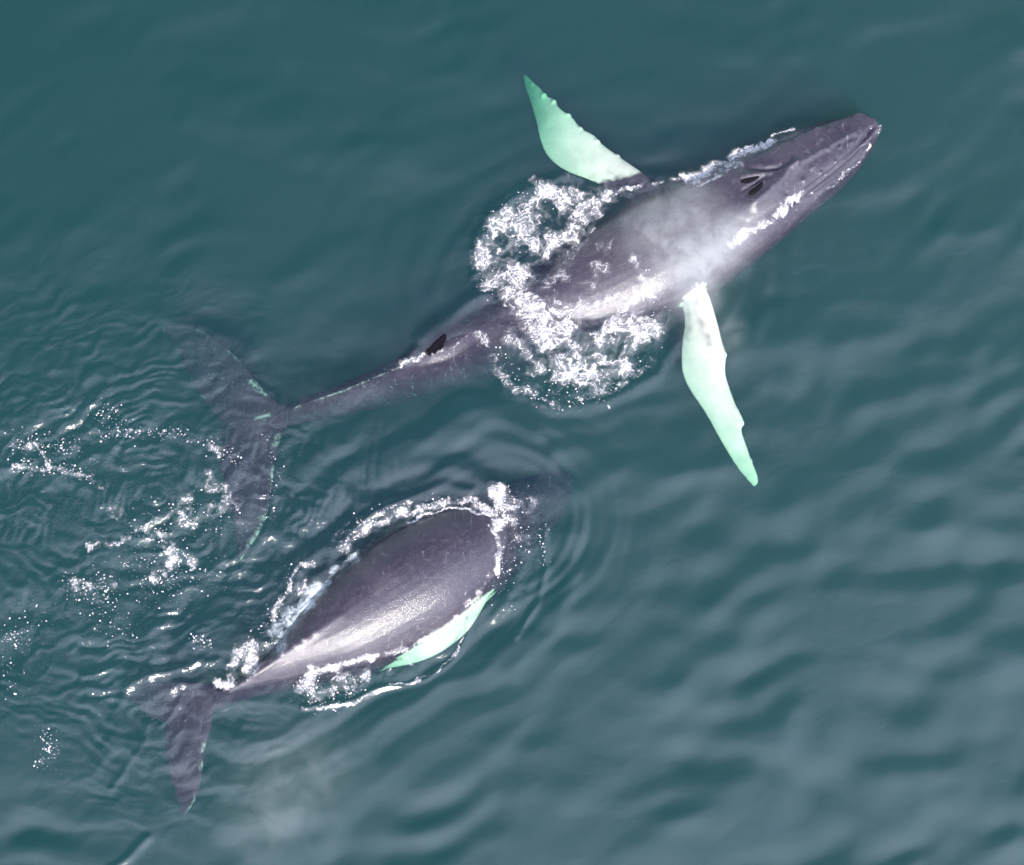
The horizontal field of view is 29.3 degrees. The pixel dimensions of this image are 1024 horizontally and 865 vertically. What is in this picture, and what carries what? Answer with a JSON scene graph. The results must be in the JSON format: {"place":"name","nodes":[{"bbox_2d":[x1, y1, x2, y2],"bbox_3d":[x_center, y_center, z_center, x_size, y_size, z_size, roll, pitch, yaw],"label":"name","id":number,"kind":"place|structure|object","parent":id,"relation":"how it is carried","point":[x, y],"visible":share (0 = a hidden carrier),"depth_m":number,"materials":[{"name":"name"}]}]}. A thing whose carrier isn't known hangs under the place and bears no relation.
{"place":"outdoors","nodes":[
{"label":"outdoors","id":0,"kind":"place"},
{"bbox_2d":[0,0,1023,864],"label":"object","id":1,"kind":"structure","parent":0,"point":[819,661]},
{"bbox_3d":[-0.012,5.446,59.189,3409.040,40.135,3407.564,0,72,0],"label":"water","id":2,"kind":"structure","parent":0,"visible":0},
{"bbox_2d":[12,443,237,589],"bbox_3d":[-7.801,1.680,39.445,4.800,0.151,3.350,0,72,0],"label":"sea foam","id":3,"kind":"object","parent":2,"relation":"on","point":[172,558],"visible":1,"depth_m":39.26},
{"bbox_2d":[1,391,283,767],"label":"sea bubbles","id":4,"kind":"object","parent":2,"relation":"on","point":[119,556],"visible":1,"depth_m":39.22,"materials":[{"name":"white liquid"}]},
{"bbox_2d":[213,639,258,689],"bbox_3d":[-5.290,4.586,38.398,0.803,0.244,1.313,30,74,9],"label":"sea foam","id":5,"kind":"object","parent":2,"relation":"on","point":[225,684],"visible":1,"depth_m":38.51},
{"bbox_2d":[272,562,308,620],"bbox_3d":[-4.314,3.167,38.915,0.517,0.121,1.507,27,74,8],"label":"sea foam","id":6,"kind":"object","parent":2,"relation":"on","point":[304,585],"visible":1,"depth_m":38.91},
{"bbox_2d":[278,553,356,636],"bbox_3d":[-3.996,3.260,38.750,0.743,0.381,2.784,34,75,10],"label":"sea foam","id":7,"kind":"object","parent":2,"relation":"on","point":[308,604],"visible":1,"depth_m":38.91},
{"bbox_2d":[124,471,572,816],"bbox_3d":[-2.790,3.836,39.384,10.178,2.459,2.809,-31,75,-9],"label":"humpback whale","id":8,"kind":"object","parent":2,"relation":"on","point":[406,585],"visible":0.98,"depth_m":38.59},
{"bbox_2d":[297,590,477,709],"bbox_3d":[-2.256,4.437,38.470,4.203,0.246,1.265,-24,74,-7],"label":"sea foam","id":9,"kind":"object","parent":2,"relation":"on","point":[334,667],"visible":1,"depth_m":38.44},
{"bbox_2d":[234,485,546,714],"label":"sea bubbles","id":10,"kind":"object","parent":2,"relation":"on","point":[346,541],"visible":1,"depth_m":39.08,"materials":[{"name":"white liquid"}]},
{"bbox_2d":[344,496,494,552],"bbox_3d":[-1.945,1.750,39.396,3.264,0.117,0.730,-14,73,-5],"label":"sea foam","id":11,"kind":"object","parent":2,"relation":"on","point":[401,511],"visible":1,"depth_m":39.46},
{"bbox_2d":[479,482,531,591],"bbox_3d":[-0.034,2.110,39.247,1.178,0.160,2.397,4,72,1],"label":"sea foam","id":12,"kind":"object","parent":2,"relation":"on","point":[497,523],"visible":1,"depth_m":39.47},
{"bbox_2d":[163,75,879,559],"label":"humpback whale","id":13,"kind":"object","parent":2,"relation":"on","point":[675,239],"visible":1,"depth_m":40.85},
{"bbox_2d":[400,330,480,367],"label":"sea foam","id":14,"kind":"object","parent":13,"relation":"on","point":[417,360],"visible":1,"depth_m":40.47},
{"bbox_2d":[545,221,646,309],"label":"sea foam","id":15,"kind":"object","parent":13,"relation":"on","point":[558,275],"visible":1,"depth_m":40.72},
{"bbox_2d":[727,125,880,246],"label":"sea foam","id":16,"kind":"object","parent":13,"relation":"on","point":[791,199],"visible":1,"depth_m":41.04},
{"bbox_2d":[476,333,641,407],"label":"sea foam","id":17,"kind":"object","parent":2,"relation":"on","point":[529,388],"visible":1,"depth_m":40.29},
{"bbox_2d":[474,180,663,386],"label":"sea foam","id":18,"kind":"object","parent":2,"relation":"on","point":[614,327],"visible":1,"depth_m":40.77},
{"bbox_2d":[479,181,666,410],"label":"sea bubbles","id":19,"kind":"object","parent":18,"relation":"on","point":[562,349],"visible":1,"depth_m":40.50,"materials":[{"name":"white liquid"}]},
{"bbox_2d":[607,129,794,201],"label":"sea foam","id":20,"kind":"object","parent":2,"relation":"on","point":[705,172],"visible":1,"depth_m":41.76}
]}

